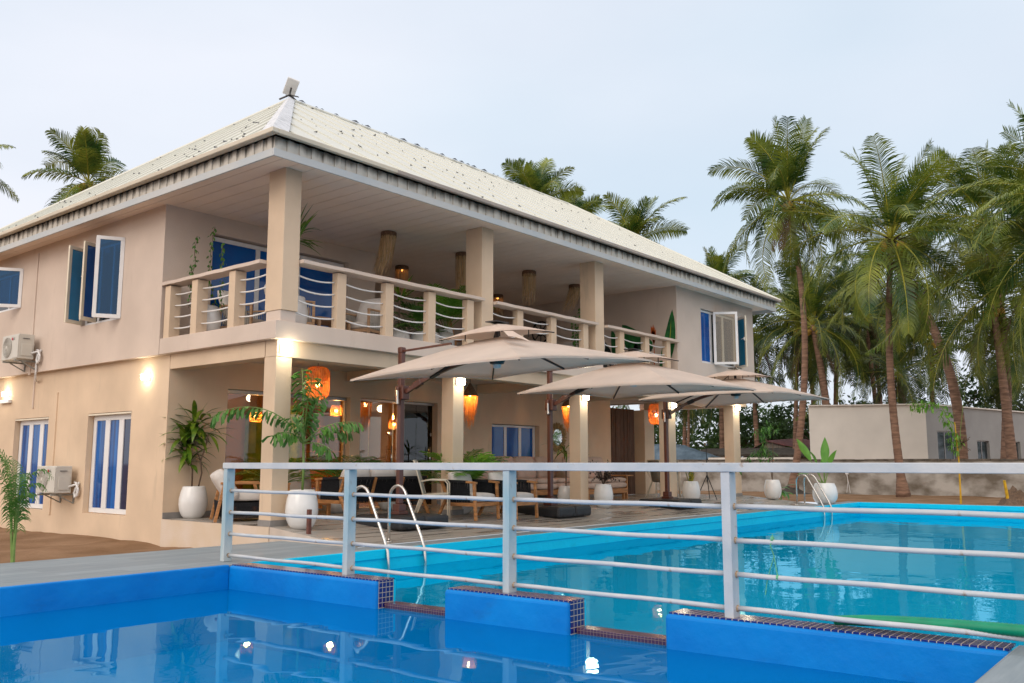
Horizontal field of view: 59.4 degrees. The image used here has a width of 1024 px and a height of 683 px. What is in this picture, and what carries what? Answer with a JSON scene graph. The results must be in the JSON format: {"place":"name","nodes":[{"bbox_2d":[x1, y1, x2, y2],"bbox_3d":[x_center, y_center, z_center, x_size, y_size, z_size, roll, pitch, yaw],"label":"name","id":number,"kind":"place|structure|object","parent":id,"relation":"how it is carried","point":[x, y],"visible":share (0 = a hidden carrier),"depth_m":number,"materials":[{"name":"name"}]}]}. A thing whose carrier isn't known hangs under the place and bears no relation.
{"place":"outdoors","nodes":[
{"label":"outdoors","id":0,"kind":"place"},
{"bbox_2d":[0,589,913,682],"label":"pool water","id":1,"kind":"structure","parent":0,"point":[227,636],"depth_m":6.48,"materials":[{"name":"blue liquid"}]},
{"bbox_2d":[169,493,813,547],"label":"terrace floor","id":2,"kind":"structure","parent":0,"point":[327,529],"depth_m":15.99,"materials":[{"name":"wood"}]},
{"bbox_2d":[159,400,233,518],"bbox_3d":[-5.418,1.970,15.188,1.235,2.000,1.164,-6,-10,39],"label":"potted plant","id":3,"kind":"object","parent":2,"relation":"on","point":[193,502],"visible":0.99,"depth_m":15.04,"materials":[{"name":"green plant"}]},
{"bbox_2d":[209,469,259,522],"bbox_3d":[-4.413,2.476,14.528,0.908,0.830,0.860,3,-8,-22],"label":"armchair","id":4,"kind":"object","parent":2,"relation":"on","point":[243,501],"visible":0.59,"depth_m":14.20,"materials":[{"name":"brown wood"}]},
{"bbox_2d":[235,457,323,482],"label":"plant","id":5,"kind":"object","parent":2,"relation":"on","point":[291,460],"visible":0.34,"depth_m":15.86,"materials":[{"name":"green plant"}]},
{"bbox_2d":[210,370,363,528],"bbox_3d":[-3.245,1.527,13.012,2.214,2.354,0.832,5,-9,-33],"label":"potted plant","id":6,"kind":"object","parent":2,"relation":"on","point":[300,504],"visible":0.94,"depth_m":13.05,"materials":[{"name":"green plant"}]},
{"bbox_2d":[269,527,342,545],"bbox_3d":[-2.778,2.942,12.358,1.850,0.676,0.025,-6,-10,39],"label":"ramp cheek","id":7,"kind":"object","parent":2,"relation":"attached to","point":[276,532],"visible":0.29,"depth_m":12.68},
{"bbox_2d":[287,462,330,514],"bbox_3d":[-3.784,2.603,15.858,0.774,0.925,0.920,-7,-11,44],"label":"lounge chair","id":8,"kind":"object","parent":2,"relation":"on","point":[297,484],"visible":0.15,"depth_m":16.03,"materials":[{"name":"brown wood"}]},
{"bbox_2d":[306,453,385,512],"bbox_3d":[-3.105,2.667,17.030,2.430,1.109,1.925,-6,-10,39],"label":"potted plant","id":9,"kind":"object","parent":2,"relation":"on","point":[336,508],"visible":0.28,"depth_m":16.73,"materials":[{"name":"green plant"}]},
{"bbox_2d":[315,469,429,513],"bbox_3d":[-2.432,2.654,15.836,0.884,0.836,1.952,-6,-10,39],"label":"sofa","id":10,"kind":"object","parent":2,"relation":"on","point":[379,481],"visible":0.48,"depth_m":15.39,"materials":[{"name":"brown wood"}]},
{"bbox_2d":[413,460,450,519],"bbox_3d":[-1.368,2.516,15.265,0.624,1.007,0.566,0,-8,-1],"label":"patio chair","id":11,"kind":"object","parent":2,"relation":"on","point":[423,491],"visible":0.81,"depth_m":15.04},
{"bbox_2d":[419,451,506,513],"bbox_3d":[-0.898,2.569,16.414,1.640,1.139,1.627,1,-8,-9],"label":"potted plant","id":12,"kind":"object","parent":2,"relation":"on","point":[482,458],"visible":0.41,"depth_m":16.26,"materials":[{"name":"green plant"}]},
{"bbox_2d":[418,448,511,484],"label":"potted plant","id":13,"kind":"object","parent":2,"relation":"on","point":[476,451],"visible":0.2,"depth_m":18.29,"materials":[{"name":"green plant"}]},
{"bbox_2d":[438,471,499,520],"bbox_3d":[-0.772,2.708,15.791,0.884,0.836,0.742,-5,-9,33],"label":"armchair","id":14,"kind":"object","parent":2,"relation":"on","point":[462,485],"visible":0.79,"depth_m":15.62,"materials":[{"name":"brown wood"}]},
{"bbox_2d":[350,320,651,529],"bbox_3d":[-0.544,1.258,13.256,4.208,3.058,3.103,-6,-10,39],"label":"parasol","id":15,"kind":"object","parent":2,"relation":"on","point":[495,351],"visible":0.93,"depth_m":13.44,"materials":[{"name":"beige fabric"}]},
{"bbox_2d":[477,472,538,519],"bbox_3d":[-0.082,2.784,16.279,0.884,0.836,0.742,-5,-9,33],"label":"armchair","id":16,"kind":"object","parent":2,"relation":"on","point":[523,488],"visible":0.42,"depth_m":16.22,"materials":[{"name":"brown wood"}]},
{"bbox_2d":[468,456,568,494],"bbox_3d":[0.276,3.274,21.409,0.884,1.078,3.300,-6,-10,39],"label":"platform sofa","id":17,"kind":"object","parent":2,"relation":"on","point":[540,477],"visible":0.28,"depth_m":21.69,"materials":[{"name":"beige fabric"}]},
{"bbox_2d":[542,440,569,504],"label":"potted plant","id":18,"kind":"object","parent":2,"relation":"on","point":[563,492],"visible":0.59,"depth_m":19.54,"materials":[{"name":"green plant"}]},
{"bbox_2d":[562,456,632,499],"bbox_3d":[2.160,3.453,22.735,0.896,1.078,2.010,-6,-10,39],"label":"platform sofa","id":19,"kind":"object","parent":2,"relation":"on","point":[621,486],"visible":0.41,"depth_m":22.73,"materials":[{"name":"beige fabric"}]},
{"bbox_2d":[589,459,619,507],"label":"potted plant","id":20,"kind":"object","parent":2,"relation":"on","point":[603,491],"visible":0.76,"depth_m":19.07,"materials":[{"name":"white ceramic"}]},
{"bbox_2d":[517,348,755,517],"bbox_3d":[1.932,1.682,16.396,4.007,3.058,3.103,-6,-10,39],"label":"parasol","id":21,"kind":"object","parent":2,"relation":"on","point":[622,380],"visible":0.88,"depth_m":16.43,"materials":[{"name":"beige fabric"}]},
{"bbox_2d":[647,460,677,497],"bbox_3d":[3.997,3.660,23.970,0.624,1.007,0.566,5,-9,-30],"label":"patio chair","id":22,"kind":"object","parent":2,"relation":"on","point":[655,476],"visible":0.36,"depth_m":23.94,"materials":[{"name":"brown wood"}]},
{"bbox_2d":[682,472,700,498],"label":"potted plant","id":23,"kind":"object","parent":2,"relation":"on","point":[690,488],"visible":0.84,"depth_m":22.01,"materials":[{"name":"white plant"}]},
{"bbox_2d":[639,367,830,508],"bbox_3d":[4.757,2.151,19.997,3.637,3.104,3.103,-6,-10,39],"label":"parasol","id":24,"kind":"object","parent":2,"relation":"on","point":[764,393],"visible":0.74,"depth_m":20.43,"materials":[{"name":"beige fabric"}]},
{"bbox_2d":[735,420,781,498],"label":"potted plant","id":25,"kind":"object","parent":2,"relation":"on","point":[772,489],"visible":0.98,"depth_m":24.58,"materials":[{"name":"green plant"}]},
{"bbox_2d":[795,474,832,515],"bbox_3d":[7.855,4.406,23.342,0.804,1.912,0.630,-6,-10,39],"label":"pool ladder","id":26,"kind":"object","parent":2,"relation":"attached to","point":[813,489],"visible":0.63,"depth_m":23.42,"materials":[{"name":"silver metal"}]},
{"bbox_2d":[0,490,1004,562],"bbox_3d":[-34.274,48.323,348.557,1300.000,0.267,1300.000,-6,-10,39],"label":"sand ground","id":27,"kind":"structure","parent":0,"point":[33,546],"depth_m":15.54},
{"bbox_2d":[0,144,19,202],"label":"coconut palm","id":28,"kind":"object","parent":27,"relation":"on","point":[11,192],"visible":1,"depth_m":44.91,"materials":[{"name":"green plant"}]},
{"bbox_2d":[0,449,53,562],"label":"palm sapling","id":29,"kind":"object","parent":27,"relation":"on","point":[15,513],"visible":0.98,"depth_m":10.22,"materials":[{"name":"green plant"}]},
{"bbox_2d":[21,125,125,206],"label":"coconut palm","id":30,"kind":"object","parent":27,"relation":"on","point":[87,157],"visible":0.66,"depth_m":44.08,"materials":[{"name":"green plant"}]},
{"bbox_2d":[0,97,780,547],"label":"house","id":31,"kind":"structure","parent":27,"relation":"on","point":[94,287],"depth_m":17.06,"materials":[{"name":"beige paint"}]},
{"bbox_2d":[1,333,41,371],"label":"air conditioner","id":32,"kind":"object","parent":31,"relation":"attached to","point":[17,348],"visible":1,"depth_m":18.06,"materials":[{"name":"plastic"}]},
{"bbox_2d":[16,419,48,508],"bbox_3d":[-9.765,2.502,18.388,1.552,1.780,0.050,-6,-10,39],"label":"window","id":33,"kind":"structure","parent":31,"relation":"in","point":[33,433],"depth_m":18.46,"materials":[{"name":"blue glass"}]},
{"bbox_2d":[36,466,79,503],"bbox_3d":[-8.520,2.691,16.870,0.982,0.700,0.444,-6,-10,39],"label":"air conditioner","id":34,"kind":"object","parent":31,"relation":"attached to","point":[59,484],"visible":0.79,"depth_m":16.69,"materials":[{"name":"plastic"}]},
{"bbox_2d":[89,414,130,514],"bbox_3d":[-7.255,2.226,16.343,1.572,1.780,0.050,-6,-10,39],"label":"window","id":35,"kind":"structure","parent":31,"relation":"in","point":[111,433],"depth_m":16.39,"materials":[{"name":"blue glass"}]},
{"bbox_2d":[186,227,226,330],"bbox_3d":[-5.164,-1.019,15.182,0.679,1.901,0.499,3,-8,-19],"label":"potted plant","id":36,"kind":"object","parent":31,"relation":"on","point":[214,316],"visible":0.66,"depth_m":15.11,"materials":[{"name":"green plant"}]},
{"bbox_2d":[217,290,265,328],"bbox_3d":[-4.744,-0.433,15.926,0.818,0.945,0.730,-3,-8,19],"label":"balcony armchair","id":37,"kind":"object","parent":31,"relation":"on","point":[250,320],"visible":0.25,"depth_m":15.68,"materials":[{"name":"white fabric"}]},
{"bbox_2d":[210,236,343,326],"bbox_3d":[-4.518,-0.775,17.436,0.050,2.000,3.142,-6,-10,39],"label":"balcony sliding door","id":38,"kind":"structure","parent":31,"relation":"in","point":[236,252],"depth_m":17.09,"materials":[{"name":"blue glass"}]},
{"bbox_2d":[279,77,299,99],"bbox_3d":[-5.109,-5.818,20.742,0.534,0.499,0.413,-6,-10,39],"label":"satellite dish","id":39,"kind":"object","parent":31,"relation":"on","point":[290,87],"visible":0.95,"depth_m":20.73,"materials":[{"name":"metal"}]},
{"bbox_2d":[266,204,321,323],"bbox_3d":[-3.512,-1.222,14.561,0.822,2.138,0.939,-6,-10,39],"label":"potted plant","id":40,"kind":"object","parent":31,"relation":"on","point":[302,308],"visible":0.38,"depth_m":14.41,"materials":[{"name":"green plant"}]},
{"bbox_2d":[305,363,329,399],"bbox_3d":[-3.405,0.645,15.751,0.433,0.745,0.433,-6,-10,39],"label":"rattan lantern","id":41,"kind":"object","parent":31,"relation":"hanging from","point":[325,381],"visible":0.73,"depth_m":15.62,"materials":[{"name":"orange wicker"}]},
{"bbox_2d":[345,298,380,334],"bbox_3d":[-2.686,-0.370,16.396,0.730,0.945,0.818,-3,-8,24],"label":"balcony armchair","id":42,"kind":"object","parent":31,"relation":"on","point":[366,320],"visible":0.51,"depth_m":16.40,"materials":[{"name":"white fabric"}]},
{"bbox_2d":[372,230,396,276],"bbox_3d":[-2.505,-1.611,17.407,0.507,1.047,0.384,-2,-8,16],"label":"fringed lamp","id":43,"kind":"object","parent":31,"relation":"hanging from","point":[387,236],"visible":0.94,"depth_m":17.34,"materials":[{"name":"fabric"}]},
{"bbox_2d":[361,399,433,507],"bbox_3d":[-2.488,2.389,19.211,0.124,2.225,2.250,-6,-10,39],"label":"glass door front","id":44,"kind":"structure","parent":31,"relation":"in","point":[417,416],"depth_m":19.75,"materials":[{"name":"glass"}]},
{"bbox_2d":[394,265,408,299],"bbox_3d":[-2.502,-1.347,20.453,0.387,0.757,0.393,-6,-10,39],"label":"fringed lamp","id":45,"kind":"object","parent":31,"relation":"hanging from","point":[401,270],"visible":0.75,"depth_m":20.36,"materials":[{"name":"wicker"}]},
{"bbox_2d":[393,275,422,338],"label":"potted plant","id":46,"kind":"object","parent":31,"relation":"on","point":[396,333],"visible":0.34,"depth_m":16.85,"materials":[{"name":"green plant"}]},
{"bbox_2d":[393,301,452,343],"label":"potted plant","id":47,"kind":"object","parent":31,"relation":"on","point":[418,316],"visible":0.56,"depth_m":17.00,"materials":[{"name":"green plant"}]},
{"bbox_2d":[412,283,495,344],"bbox_3d":[-1.254,-0.391,17.780,1.810,1.353,1.562,-6,-10,39],"label":"potted plant","id":48,"kind":"object","parent":31,"relation":"on","point":[452,302],"visible":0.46,"depth_m":17.58,"materials":[{"name":"green plant"}]},
{"bbox_2d":[455,252,465,291],"bbox_3d":[-1.044,-1.260,19.143,0.359,1.278,0.375,2,-8,-16],"label":"fringed lamp","id":49,"kind":"object","parent":31,"relation":"hanging from","point":[460,259],"visible":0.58,"depth_m":19.07,"materials":[{"name":"fabric"}]},
{"bbox_2d":[463,383,477,428],"bbox_3d":[-0.876,1.265,18.770,0.340,1.166,0.340,-6,-10,39],"label":"fringed lamp","id":50,"kind":"object","parent":31,"relation":"hanging from","point":[470,391],"visible":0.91,"depth_m":18.67,"materials":[{"name":"fabric"}]},
{"bbox_2d":[492,424,534,456],"bbox_3d":[-0.015,2.659,22.243,0.050,1.160,1.852,-6,-10,39],"label":"terrace window","id":51,"kind":"structure","parent":31,"relation":"in","point":[507,440],"depth_m":22.31,"materials":[{"name":"blue glass"}]},
{"bbox_2d":[522,270,537,306],"bbox_3d":[0.387,-1.182,20.972,0.388,0.944,0.385,-6,-10,39],"label":"fringed lamp","id":52,"kind":"object","parent":31,"relation":"hanging from","point":[529,281],"visible":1,"depth_m":20.87,"materials":[{"name":"wicker"}]},
{"bbox_2d":[553,422,565,451],"bbox_3d":[1.193,2.493,23.430,0.052,0.792,0.785,-6,-10,39],"label":"raffia mirror","id":53,"kind":"object","parent":31,"relation":"attached to","point":[558,436],"visible":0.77,"depth_m":23.46,"materials":[{"name":"brown wicker"}]},
{"bbox_2d":[562,399,568,432],"bbox_3d":[1.353,1.664,21.451,0.340,1.239,0.340,-6,-10,39],"label":"fringed lamp","id":54,"kind":"object","parent":31,"relation":"hanging from","point":[565,405],"visible":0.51,"depth_m":21.35,"materials":[{"name":"fabric"}]},
{"bbox_2d":[562,284,579,313],"bbox_3d":[1.465,-1.039,22.640,0.555,0.781,0.355,-2,-8,11],"label":"fringed lamp","id":55,"kind":"object","parent":31,"relation":"hanging from","point":[574,289],"visible":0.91,"depth_m":22.56,"materials":[{"name":"wicker"}]},
{"bbox_2d":[604,311,674,366],"bbox_3d":[2.510,0.185,23.899,4.156,1.673,0.004,-6,-10,39],"label":"wall mural","id":56,"kind":"object","parent":31,"relation":"attached to","point":[670,331],"depth_m":23.25},
{"bbox_2d":[648,403,658,424],"bbox_3d":[3.945,1.870,24.602,0.433,0.805,0.434,-6,-10,39],"label":"rattan lantern","id":57,"kind":"object","parent":31,"relation":"hanging from","point":[655,415],"visible":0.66,"depth_m":24.45,"materials":[{"name":"orange wicker"}]},
{"bbox_2d":[701,310,734,367],"bbox_3d":[5.571,-0.047,24.473,0.050,1.420,2.122,-6,-10,39],"label":"window","id":58,"kind":"structure","parent":31,"relation":"in","point":[725,344],"depth_m":24.60,"materials":[{"name":"white glass"}]},
{"bbox_2d":[500,157,585,206],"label":"coconut palm","id":59,"kind":"object","parent":27,"relation":"on","point":[540,179],"visible":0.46,"depth_m":49.17,"materials":[{"name":"green plant"}]},
{"bbox_2d":[560,182,619,225],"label":"coconut palm","id":60,"kind":"object","parent":27,"relation":"on","point":[595,203],"visible":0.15,"depth_m":56.18,"materials":[{"name":"green plant"}]},
{"bbox_2d":[602,191,689,409],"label":"coconut palm","id":61,"kind":"object","parent":27,"relation":"on","point":[635,221],"visible":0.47,"depth_m":47.58,"materials":[{"name":"green plant"}]},
{"bbox_2d":[654,444,721,459],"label":"tarp shack","id":62,"kind":"structure","parent":27,"relation":"on","point":[684,452],"depth_m":48.94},
{"bbox_2d":[675,409,712,446],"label":"coconut palm","id":63,"kind":"object","parent":27,"relation":"on","point":[687,416],"visible":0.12,"depth_m":52.81,"materials":[{"name":"green plant"}]},
{"bbox_2d":[702,241,759,457],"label":"coconut palm","id":64,"kind":"object","parent":27,"relation":"on","point":[714,261],"visible":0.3,"depth_m":54.43,"materials":[{"name":"green plant"}]},
{"bbox_2d":[690,408,792,456],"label":"broadleaf tree","id":65,"kind":"object","parent":27,"relation":"on","point":[744,439],"visible":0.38,"depth_m":59.05,"materials":[{"name":"green plant"}]},
{"bbox_2d":[699,447,810,459],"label":"thatch shed","id":66,"kind":"structure","parent":27,"relation":"on","point":[779,452],"depth_m":49.06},
{"bbox_2d":[748,273,811,445],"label":"coconut palm","id":67,"kind":"object","parent":27,"relation":"on","point":[767,358],"visible":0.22,"depth_m":52.52,"materials":[{"name":"green plant"}]},
{"bbox_2d":[754,439,809,456],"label":"tin roof house","id":68,"kind":"structure","parent":27,"relation":"on","point":[781,443],"depth_m":51.57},
{"bbox_2d":[707,114,876,487],"bbox_3d":[11.280,-1.651,36.142,6.065,15.434,7.514,-6,-10,39],"label":"coconut palm","id":69,"kind":"object","parent":27,"relation":"on","point":[784,169],"visible":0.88,"depth_m":36.45,"materials":[{"name":"green plant"}]},
{"bbox_2d":[757,260,836,404],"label":"coconut palm","id":70,"kind":"object","parent":27,"relation":"on","point":[781,282],"visible":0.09,"depth_m":59.68,"materials":[{"name":"green plant"}]},
{"bbox_2d":[612,392,1001,456],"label":"undergrowth","id":71,"kind":"object","parent":27,"relation":"on","point":[694,438],"visible":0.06,"depth_m":74.75,"materials":[{"name":"green plant"}]},
{"bbox_2d":[752,270,870,448],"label":"coconut palm","id":72,"kind":"object","parent":27,"relation":"on","point":[762,340],"visible":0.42,"depth_m":49.27,"materials":[{"name":"green plant"}]},
{"bbox_2d":[762,393,872,447],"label":"broadleaf tree","id":73,"kind":"object","parent":27,"relation":"on","point":[777,411],"visible":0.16,"depth_m":61.18,"materials":[{"name":"green plant"}]},
{"bbox_2d":[753,245,893,421],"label":"coconut palm","id":74,"kind":"object","parent":27,"relation":"on","point":[816,295],"visible":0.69,"depth_m":47.26,"materials":[{"name":"green plant"}]},
{"bbox_2d":[774,247,895,404],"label":"coconut palm","id":75,"kind":"object","parent":27,"relation":"on","point":[836,368],"visible":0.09,"depth_m":53.20,"materials":[{"name":"green plant"}]},
{"bbox_2d":[655,459,1023,496],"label":"boundary wall","id":76,"kind":"structure","parent":27,"relation":"on","point":[947,484],"depth_m":35.70,"materials":[{"name":"beige concrete"}]},
{"bbox_2d":[790,254,935,403],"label":"coconut palm","id":77,"kind":"object","parent":27,"relation":"on","point":[867,336],"visible":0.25,"depth_m":51.01,"materials":[{"name":"green plant"}]},
{"bbox_2d":[826,287,917,403],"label":"coconut palm","id":78,"kind":"object","parent":27,"relation":"on","point":[869,381],"visible":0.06,"depth_m":57.72,"materials":[{"name":"green plant"}]},
{"bbox_2d":[765,133,1006,496],"bbox_3d":[13.207,-0.883,32.305,7.463,12.858,8.170,6,-10,-40],"label":"coconut palm","id":79,"kind":"object","parent":27,"relation":"on","point":[899,198],"visible":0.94,"depth_m":32.03,"materials":[{"name":"green plant"}]},
{"bbox_2d":[808,195,968,458],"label":"coconut palm","id":80,"kind":"object","parent":27,"relation":"on","point":[955,396],"visible":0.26,"depth_m":42.51,"materials":[{"name":"green plant"}]},
{"bbox_2d":[834,331,960,405],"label":"coconut palm","id":81,"kind":"object","parent":27,"relation":"on","point":[901,391],"visible":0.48,"depth_m":47.66,"materials":[{"name":"green plant"}]},
{"bbox_2d":[808,403,1023,458],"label":"annex building","id":82,"kind":"structure","parent":27,"relation":"on","point":[855,431],"depth_m":43.41,"materials":[{"name":"paint"}]},
{"bbox_2d":[937,431,955,458],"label":"window","id":83,"kind":"structure","parent":82,"relation":"in","point":[943,445],"depth_m":43.20,"materials":[{"name":"glass"}]},
{"bbox_2d":[977,441,987,458],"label":"window","id":84,"kind":"structure","parent":82,"relation":"in","point":[982,446],"depth_m":45.35,"materials":[{"name":"glass"}]},
{"bbox_2d":[857,290,993,406],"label":"coconut palm","id":85,"kind":"object","parent":27,"relation":"on","point":[922,352],"visible":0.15,"depth_m":51.77,"materials":[{"name":"green plant"}]},
{"bbox_2d":[906,391,969,503],"bbox_3d":[12.585,3.144,26.509,1.775,3.301,0.563,-6,-10,39],"label":"staked plant","id":86,"kind":"object","parent":27,"relation":"on","point":[957,440],"visible":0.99,"depth_m":26.34,"materials":[{"name":"green plant"}]},
{"bbox_2d":[882,363,1000,408],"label":"broadleaf tree","id":87,"kind":"object","parent":27,"relation":"on","point":[972,395],"visible":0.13,"depth_m":57.85,"materials":[{"name":"green plant"}]},
{"bbox_2d":[873,139,1023,458],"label":"coconut palm","id":88,"kind":"object","parent":27,"relation":"on","point":[964,179],"visible":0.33,"depth_m":38.09,"materials":[{"name":"green plant"}]},
{"bbox_2d":[889,145,1023,394],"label":"coconut palm","id":89,"kind":"object","parent":27,"relation":"on","point":[1016,231],"visible":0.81,"depth_m":31.30,"materials":[{"name":"green plant"}]},
{"bbox_2d":[917,229,1023,458],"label":"coconut palm","id":90,"kind":"object","parent":27,"relation":"on","point":[978,346],"visible":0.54,"depth_m":37.06,"materials":[{"name":"green plant"}]},
{"bbox_2d":[917,99,1023,330],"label":"coconut palm","id":91,"kind":"object","parent":27,"relation":"on","point":[1015,199],"visible":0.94,"depth_m":28.37,"materials":[{"name":"green plant"}]},
{"bbox_2d":[952,322,1023,410],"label":"coconut palm","id":92,"kind":"object","parent":27,"relation":"on","point":[996,400],"visible":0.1,"depth_m":55.86,"materials":[{"name":"green plant"}]},
{"bbox_2d":[0,501,1023,586],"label":"pool deck path","id":93,"kind":"structure","parent":0,"point":[33,572],"depth_m":10.30,"materials":[{"name":"concrete"}]},
{"bbox_2d":[356,484,426,569],"bbox_3d":[-1.642,2.861,11.899,0.804,1.912,0.770,-6,-10,39],"label":"pool ladder","id":94,"kind":"object","parent":93,"relation":"attached to","point":[365,488],"visible":0.4,"depth_m":11.95,"materials":[{"name":"silver metal"}]},
{"bbox_2d":[251,502,854,561],"bbox_3d":[3.386,3.485,17.558,0.022,0.031,19.800,-6,-10,39],"label":"coping grout line","id":95,"kind":"object","parent":93,"relation":"on","point":[517,535],"visible":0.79,"depth_m":13.21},
{"bbox_2d":[797,438,837,503],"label":"potted plant","id":96,"kind":"object","parent":93,"relation":"on","point":[830,491],"visible":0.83,"depth_m":24.17,"materials":[{"name":"green plant"}]},
{"bbox_2d":[0,0,1023,544],"label":"sky","id":97,"kind":"structure","parent":0,"point":[641,98],"materials":[{"name":"white"}]},
{"bbox_2d":[304,506,1023,573],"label":"pool basin","id":98,"kind":"object","parent":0,"point":[411,561],"visible":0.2,"depth_m":14.43,"materials":[{"name":"teal paint"}]},
{"bbox_2d":[247,502,1023,567],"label":"pool lip","id":99,"kind":"object","parent":98,"relation":"on","point":[393,553],"visible":0.81,"depth_m":14.51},
{"bbox_2d":[356,513,1023,646],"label":"pool water","id":100,"kind":"structure","parent":0,"point":[990,574],"depth_m":11.18,"materials":[{"name":"teal liquid"}]},
{"bbox_2d":[975,645,1023,682],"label":"pool deck","id":101,"kind":"structure","parent":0,"point":[1008,668],"depth_m":4.80,"materials":[{"name":"concrete"}]},
{"bbox_2d":[996,485,1023,505],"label":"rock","id":102,"kind":"object","parent":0,"point":[1016,497],"visible":0.74,"depth_m":24.60,"materials":[{"name":"beige stone"}]},
{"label":"near pool basin","id":103,"kind":"structure","parent":0,"visible":0},
{"bbox_2d":[0,565,228,616],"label":"pool wall lip","id":104,"kind":"object","parent":103,"relation":"attached to","point":[37,597],"visible":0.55,"depth_m":8.69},
{"label":"far pool floor","id":105,"kind":"structure","parent":0,"visible":0},
{"bbox_2d":[229,563,1016,682],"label":"pool divider wall","id":106,"kind":"structure","parent":105,"relation":"on","point":[902,656],"depth_m":6.41,"materials":[{"name":"blue paint"}]},
{"bbox_2d":[220,463,1023,641],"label":"pool fence","id":107,"kind":"object","parent":106,"relation":"on","point":[728,506],"visible":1,"depth_m":6.85,"materials":[{"name":"metal"}]},
{"bbox_2d":[834,615,1023,636],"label":"pool hose","id":108,"kind":"object","parent":106,"relation":"on","point":[1008,629],"visible":0.78,"depth_m":5.57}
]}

